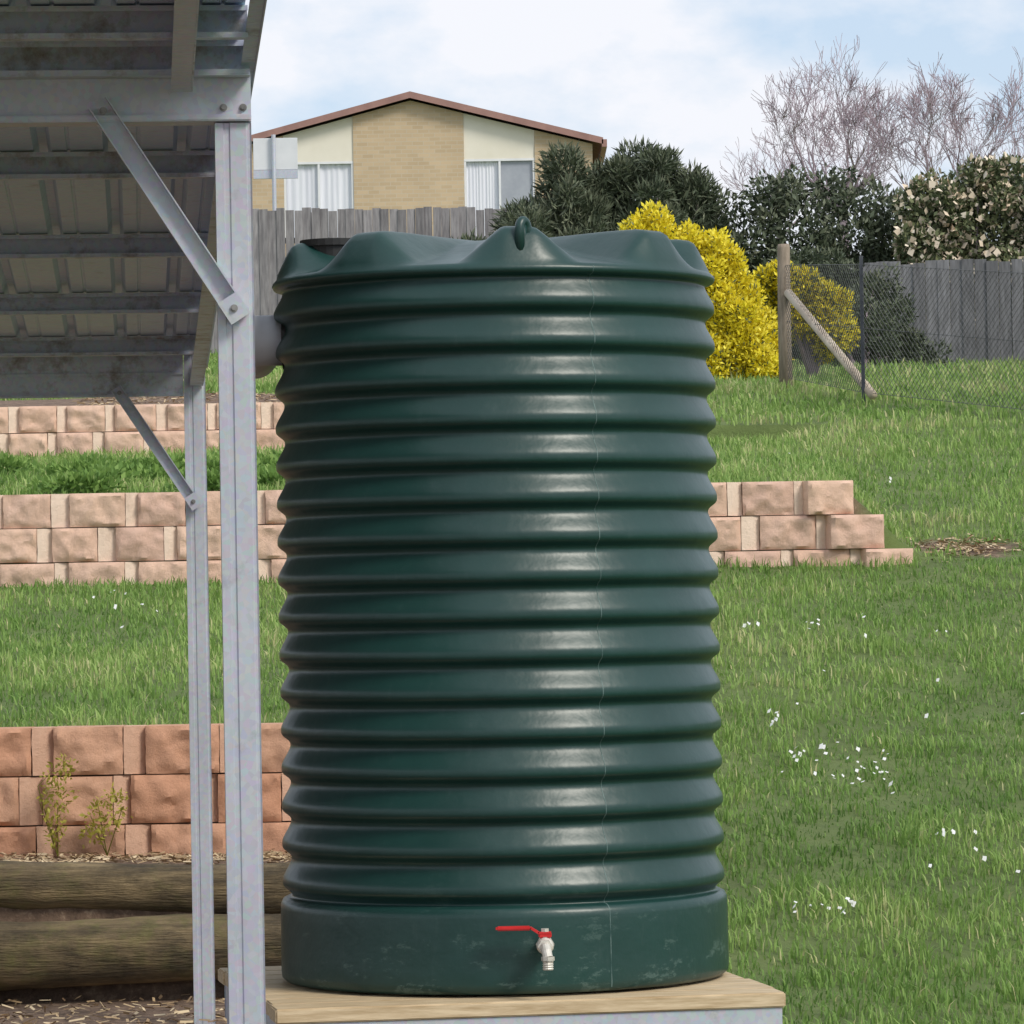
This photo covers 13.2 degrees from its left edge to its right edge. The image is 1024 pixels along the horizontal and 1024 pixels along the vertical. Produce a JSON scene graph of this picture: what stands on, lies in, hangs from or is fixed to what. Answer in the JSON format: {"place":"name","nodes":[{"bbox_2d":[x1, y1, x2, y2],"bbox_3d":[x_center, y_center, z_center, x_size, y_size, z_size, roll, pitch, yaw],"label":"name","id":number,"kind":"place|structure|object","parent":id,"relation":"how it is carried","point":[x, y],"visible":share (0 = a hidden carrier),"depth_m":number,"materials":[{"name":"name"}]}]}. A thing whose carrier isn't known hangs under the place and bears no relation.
{"place":"outdoors","nodes":[
{"label":"outdoors","id":0,"kind":"place"},
{"bbox_2d":[0,348,1023,1023],"bbox_3d":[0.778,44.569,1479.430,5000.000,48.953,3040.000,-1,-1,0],"label":"ground","id":1,"kind":"structure","parent":0,"point":[52,1000],"depth_m":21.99,"materials":[{"name":"green plant"}]},
{"bbox_2d":[36,754,79,856],"bbox_3d":[-2.030,1.308,19.823,0.194,0.469,0.164,-1,-1,21],"label":"wall weed","id":2,"kind":"object","parent":1,"relation":"on","point":[46,818],"depth_m":19.83,"materials":[{"name":"green plant"}]},
{"bbox_2d":[78,781,132,855],"bbox_3d":[-1.819,1.372,19.840,0.253,0.336,0.151,-1,-1,0],"label":"wall weed","id":3,"kind":"object","parent":1,"relation":"on","point":[101,830],"depth_m":19.83,"materials":[{"name":"green plant"}]},
{"bbox_2d":[0,0,266,1023],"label":"carport shed","id":4,"kind":"structure","parent":1,"relation":"on","point":[126,238],"depth_m":10.40,"materials":[{"name":"metal"}]},
{"bbox_2d":[0,914,280,990],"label":"log","id":5,"kind":"object","parent":1,"relation":"on","point":[90,952],"visible":0.36,"depth_m":18.70,"materials":[{"name":"brown wood"}]},
{"bbox_2d":[0,402,284,456],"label":"split faces","id":6,"kind":"object","parent":1,"relation":"on","point":[87,421],"visible":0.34,"depth_m":35.02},
{"bbox_2d":[0,448,285,494],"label":"ground cover plants","id":7,"kind":"object","parent":1,"relation":"on","point":[105,469],"visible":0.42,"depth_m":29.30,"materials":[{"name":"green plant"}]},
{"bbox_2d":[0,723,290,857],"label":"split faces","id":8,"kind":"object","parent":1,"relation":"on","point":[160,795],"visible":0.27,"depth_m":19.98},
{"bbox_2d":[0,860,290,913],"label":"log","id":9,"kind":"object","parent":1,"relation":"on","point":[160,887],"visible":0.37,"depth_m":18.92,"materials":[{"name":"brown wood"}]},
{"bbox_2d":[252,136,283,210],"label":"brick wall","id":10,"kind":"structure","parent":1,"relation":"on","point":[261,193],"depth_m":95.14,"materials":[{"name":"beige brick"}]},
{"bbox_2d":[253,134,297,210],"bbox_3d":[-3.183,-3.572,60.057,0.600,3.070,0.120,-1,-1,0],"label":"signboard","id":11,"kind":"object","parent":1,"relation":"on","point":[274,158],"visible":0.81,"depth_m":60.10,"materials":[{"name":"metal"}]},
{"bbox_2d":[210,206,506,353],"bbox_3d":[-5.622,-2.681,54.793,12.979,2.266,0.183,-1,-1,3],"label":"paling fence","id":12,"kind":"object","parent":1,"relation":"on","point":[270,240],"visible":0.14,"depth_m":54.55,"materials":[{"name":"grey wood"}]},
{"bbox_2d":[353,101,464,235],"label":"brick wall","id":13,"kind":"structure","parent":1,"relation":"on","point":[408,155],"depth_m":95.16,"materials":[{"name":"beige brick"}]},
{"bbox_2d":[252,98,600,163],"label":"roof","id":14,"kind":"structure","parent":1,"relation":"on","point":[596,146],"depth_m":95.87,"materials":[{"name":"tile"}]},
{"bbox_2d":[251,91,606,166],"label":"fascia and gutter","id":15,"kind":"structure","parent":14,"relation":"attached to","point":[438,101],"depth_m":94.92,"materials":[{"name":"brown metal"}]},
{"bbox_2d":[0,480,912,586],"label":"split faces","id":16,"kind":"object","parent":1,"relation":"on","point":[832,501],"visible":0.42,"depth_m":27.39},
{"bbox_2d":[218,966,785,1023],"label":"tank stand","id":17,"kind":"object","parent":1,"relation":"on","point":[727,998],"visible":0.48,"depth_m":11.44,"materials":[{"name":"brown wood"}]},
{"bbox_2d":[254,216,728,994],"bbox_3d":[-0.029,0.251,12.090,1.219,2.022,1.238,0,-1,-42],"label":"water tank","id":18,"kind":"object","parent":17,"relation":"on","point":[498,614],"visible":1,"depth_m":11.58,"materials":[{"name":"green plastic"}]},
{"bbox_2d":[0,390,1023,1023],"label":"straw mulch","id":19,"kind":"object","parent":1,"relation":"on","point":[218,856],"visible":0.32,"depth_m":19.43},
{"bbox_2d":[451,139,610,240],"bbox_3d":[0.144,-2.934,52.052,2.287,2.943,1.888,-1,-1,-15],"label":"dark shrub","id":20,"kind":"object","parent":1,"relation":"on","point":[538,209],"visible":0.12,"depth_m":51.91,"materials":[{"name":"green plant"}]},
{"bbox_2d":[92,477,1023,913],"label":"daisies","id":21,"kind":"object","parent":1,"relation":"on","point":[822,745],"visible":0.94,"depth_m":21.82,"materials":[{"name":"white plant"}]},
{"bbox_2d":[534,130,592,196],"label":"brick","id":22,"kind":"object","parent":1,"relation":"on","point":[541,141],"visible":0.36,"depth_m":95.16,"materials":[{"name":"beige brick"}]},
{"bbox_2d":[551,135,733,234],"bbox_3d":[1.464,-3.025,52.601,2.420,2.967,1.783,-1,-1,0],"label":"dark shrub","id":23,"kind":"object","parent":1,"relation":"on","point":[624,184],"visible":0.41,"depth_m":52.28,"materials":[{"name":"green plant"}]},
{"bbox_2d":[617,199,794,380],"bbox_3d":[1.757,-1.999,41.955,1.816,1.945,1.184,-1,-1,0],"label":"yellow flowering shrub","id":24,"kind":"object","parent":1,"relation":"on","point":[743,333],"visible":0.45,"depth_m":41.72,"materials":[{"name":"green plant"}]},
{"bbox_2d":[718,125,828,238],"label":"bare tree","id":25,"kind":"object","parent":1,"relation":"on","point":[775,153],"visible":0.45,"depth_m":74.98,"materials":[{"name":"brown plant"}]},
{"bbox_2d":[751,257,860,377],"bbox_3d":[2.808,-1.861,42.581,1.032,1.220,0.907,-1,-1,19],"label":"yellow flowering shrub","id":26,"kind":"object","parent":1,"relation":"on","point":[767,276],"visible":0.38,"depth_m":42.38,"materials":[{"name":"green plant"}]},
{"bbox_2d":[751,35,914,246],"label":"bare tree","id":27,"kind":"object","parent":1,"relation":"on","point":[796,107],"visible":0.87,"depth_m":69.83,"materials":[{"name":"brown plant"}]},
{"bbox_2d":[693,152,1023,355],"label":"hedge","id":28,"kind":"object","parent":1,"relation":"on","point":[877,221],"visible":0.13,"depth_m":52.70,"materials":[{"name":"green plant"}]},
{"bbox_2d":[765,245,954,366],"bbox_3d":[3.588,-1.985,47.430,1.804,1.802,2.683,-1,-1,22],"label":"garden shrub","id":29,"kind":"object","parent":1,"relation":"on","point":[826,256],"visible":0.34,"depth_m":47.36,"materials":[{"name":"green plant"}]},
{"bbox_2d":[777,244,1023,409],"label":"wire netting fence","id":30,"kind":"object","parent":1,"relation":"on","point":[788,298],"visible":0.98,"depth_m":37.10,"materials":[{"name":"metal"}]},
{"bbox_2d":[816,47,1023,202],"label":"bare tree","id":31,"kind":"object","parent":1,"relation":"on","point":[956,128],"visible":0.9,"depth_m":68.61,"materials":[{"name":"purple plant"}]},
{"bbox_2d":[863,257,1023,363],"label":"paling fence","id":32,"kind":"object","parent":1,"relation":"on","point":[1012,265],"visible":0.45,"depth_m":50.09,"materials":[{"name":"grey wood"}]},
{"bbox_2d":[891,151,1023,340],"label":"flowering camellia bush","id":33,"kind":"object","parent":1,"relation":"on","point":[947,222],"visible":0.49,"depth_m":51.62,"materials":[{"name":"green plant"}]},
{"bbox_2d":[948,115,1023,221],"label":"bare tree","id":34,"kind":"object","parent":1,"relation":"on","point":[1016,145],"visible":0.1,"depth_m":70.72,"materials":[{"name":"brown plant"}]},
{"bbox_2d":[245,0,1023,258],"label":"sky","id":35,"kind":"structure","parent":0,"point":[683,74],"materials":[{"name":"white"}]},
{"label":"sill wall","id":36,"kind":"object","parent":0,"visible":0},
{"bbox_2d":[284,161,353,237],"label":"window frame","id":37,"kind":"object","parent":36,"relation":"on","point":[319,163],"visible":0.44,"depth_m":95.17,"materials":[{"name":"white metal"}]},
{"bbox_2d":[283,117,352,161],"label":"cladding","id":38,"kind":"structure","parent":37,"relation":"on","point":[331,142],"depth_m":95.19,"materials":[{"name":"beige paint"}]},
{"bbox_2d":[286,164,351,237],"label":"curtain","id":39,"kind":"object","parent":37,"relation":"hanging from","point":[335,188],"visible":0.56,"depth_m":95.26,"materials":[{"name":"white fabric"}]},
{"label":"sill wall","id":40,"kind":"object","parent":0,"visible":0},
{"bbox_2d":[464,158,534,208],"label":"window frame","id":41,"kind":"object","parent":40,"relation":"on","point":[499,163],"visible":0.53,"depth_m":95.18,"materials":[{"name":"white metal"}]},
{"bbox_2d":[466,161,498,232],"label":"curtain","id":42,"kind":"object","parent":41,"relation":"hanging from","point":[482,179],"visible":0.67,"depth_m":95.26,"materials":[{"name":"white fabric"}]},
{"bbox_2d":[463,113,534,158],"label":"cladding","id":43,"kind":"structure","parent":41,"relation":"on","point":[484,138],"depth_m":95.19,"materials":[{"name":"beige paint"}]},
{"bbox_2d":[501,161,532,207],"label":"window pane","id":44,"kind":"object","parent":41,"relation":"attached to","point":[516,179],"visible":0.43,"depth_m":95.24,"materials":[{"name":"grey glass"}]}
]}

